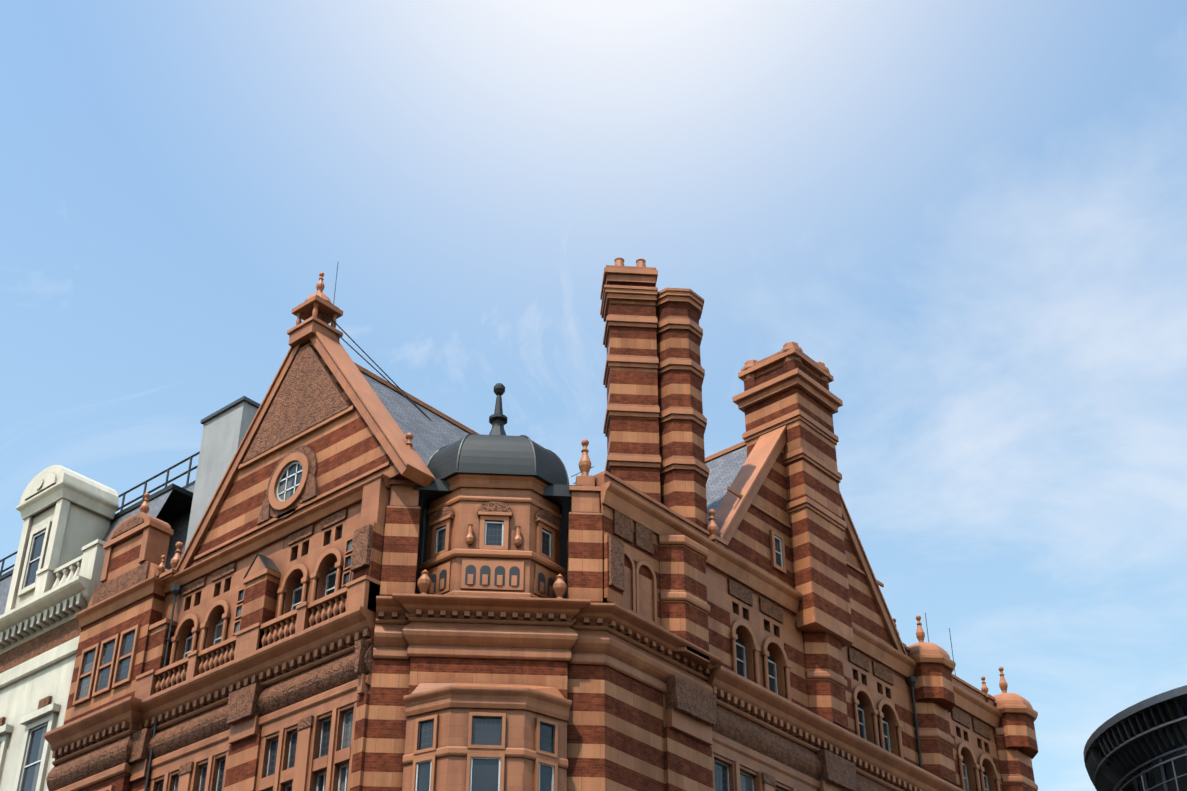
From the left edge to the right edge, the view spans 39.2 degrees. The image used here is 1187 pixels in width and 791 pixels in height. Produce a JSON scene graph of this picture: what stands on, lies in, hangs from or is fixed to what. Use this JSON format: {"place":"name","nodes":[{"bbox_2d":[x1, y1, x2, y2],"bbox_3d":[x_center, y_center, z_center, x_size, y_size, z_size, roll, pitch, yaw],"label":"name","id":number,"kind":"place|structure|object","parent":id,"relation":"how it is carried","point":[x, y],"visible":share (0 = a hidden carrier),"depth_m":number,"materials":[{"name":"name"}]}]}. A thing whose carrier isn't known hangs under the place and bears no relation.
{"place":"outdoors","nodes":[
{"label":"outdoors","id":0,"kind":"place"},
{"bbox_2d":[0,530,47,790],"bbox_3d":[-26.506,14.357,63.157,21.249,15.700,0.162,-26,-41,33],"label":"window","id":1,"kind":"structure","parent":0,"point":[34,755],"depth_m":57.02,"materials":[{"name":"glass"}]},
{"bbox_2d":[158,264,988,790],"bbox_3d":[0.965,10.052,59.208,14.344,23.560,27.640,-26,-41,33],"label":"windows","id":2,"kind":"structure","parent":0,"point":[484,774],"depth_m":48.94,"materials":[{"name":"grey glass"}]},
{"bbox_2d":[0,0,1186,790],"label":"sky","id":3,"kind":"structure","parent":0,"point":[971,213],"materials":[{"name":"blue"}]},
{"bbox_2d":[1083,685,1186,790],"bbox_3d":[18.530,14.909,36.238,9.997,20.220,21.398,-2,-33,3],"label":"round building","id":4,"kind":"structure","parent":0,"point":[1128,747],"depth_m":44.67,"materials":[{"name":"grey metal"}]},
{"label":"asphalt ground","id":5,"kind":"structure","parent":0,"visible":0},
{"bbox_2d":[0,465,118,790],"bbox_3d":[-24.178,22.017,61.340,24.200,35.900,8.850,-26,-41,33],"label":"white building","id":6,"kind":"structure","parent":5,"relation":"on","point":[71,512],"depth_m":60.09,"materials":[{"name":"white paint"}]},
{"bbox_2d":[0,617,80,725],"bbox_3d":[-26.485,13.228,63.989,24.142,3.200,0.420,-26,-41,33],"label":"brick wall","id":7,"kind":"structure","parent":6,"relation":"attached to","point":[43,643],"depth_m":59.42,"materials":[{"name":"brown brick"}]},
{"bbox_2d":[0,489,172,614],"bbox_3d":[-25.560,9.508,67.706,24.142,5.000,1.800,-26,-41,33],"label":"roof","id":8,"kind":"structure","parent":6,"relation":"attached to","point":[156,504],"depth_m":64.26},
{"bbox_2d":[0,483,192,580],"bbox_3d":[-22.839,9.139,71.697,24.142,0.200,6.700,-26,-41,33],"label":"roof","id":9,"kind":"structure","parent":6,"relation":"attached to","point":[178,503],"depth_m":64.04,"materials":[{"name":"black metal"}]},
{"bbox_2d":[0,396,260,575],"bbox_3d":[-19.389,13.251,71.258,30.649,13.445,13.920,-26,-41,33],"label":"roof extension","id":10,"kind":"object","parent":6,"relation":"attached to","point":[223,434],"depth_m":62.53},
{"bbox_2d":[165,484,194,569],"bbox_3d":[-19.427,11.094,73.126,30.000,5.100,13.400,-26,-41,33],"label":"roof","id":11,"kind":"structure","parent":10,"relation":"attached to","point":[179,525],"depth_m":63.59,"materials":[{"name":"black"}]},
{"bbox_2d":[182,481,194,488],"bbox_3d":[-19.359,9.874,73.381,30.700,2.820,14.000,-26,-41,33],"label":"extension roof lead","id":12,"kind":"object","parent":10,"relation":"attached to","point":[189,485],"depth_m":66.18,"materials":[{"name":"grey metal"}]},
{"bbox_2d":[63,282,1037,790],"bbox_3d":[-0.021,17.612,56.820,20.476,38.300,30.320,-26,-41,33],"label":"striped brick wall","id":13,"kind":"structure","parent":5,"relation":"on","point":[621,736],"depth_m":54.16,"materials":[{"name":"brown brick"}]},
{"bbox_2d":[78,524,778,790],"bbox_3d":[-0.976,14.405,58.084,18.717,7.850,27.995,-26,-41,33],"label":"windows","id":14,"kind":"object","parent":13,"relation":"attached to","point":[486,730],"visible":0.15,"depth_m":48.83,"materials":[{"name":"grey glass"}]},
{"bbox_2d":[46,344,990,790],"bbox_3d":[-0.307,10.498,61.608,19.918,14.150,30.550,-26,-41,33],"label":"decorative carved panels","id":15,"kind":"object","parent":13,"relation":"attached to","point":[310,394],"visible":0.85,"depth_m":51.96,"materials":[{"name":"brown stone"}]},
{"bbox_2d":[144,383,922,790],"bbox_3d":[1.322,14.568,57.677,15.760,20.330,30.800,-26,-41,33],"label":"building lead","id":16,"kind":"object","parent":13,"relation":"attached to","point":[496,451],"visible":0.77,"depth_m":50.34,"materials":[{"name":"grey metal"}]},
{"bbox_2d":[44,265,1037,790],"bbox_3d":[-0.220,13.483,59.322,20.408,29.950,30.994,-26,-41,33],"label":"trim","id":17,"kind":"structure","parent":13,"relation":"attached to","point":[454,705],"depth_m":50.41,"materials":[{"name":"brown stone"}]},
{"bbox_2d":[52,257,1037,790],"bbox_3d":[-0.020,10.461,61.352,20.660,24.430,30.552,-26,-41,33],"label":"corner building","id":18,"kind":"structure","parent":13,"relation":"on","point":[722,515],"depth_m":52.57,"materials":[{"name":"ceramic"}]},
{"bbox_2d":[361,372,746,522],"bbox_3d":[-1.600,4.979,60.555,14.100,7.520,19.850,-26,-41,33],"label":"roof","id":19,"kind":"structure","parent":13,"relation":"attached to","point":[432,437],"depth_m":58.20,"materials":[{"name":"grey tile"}]}
]}

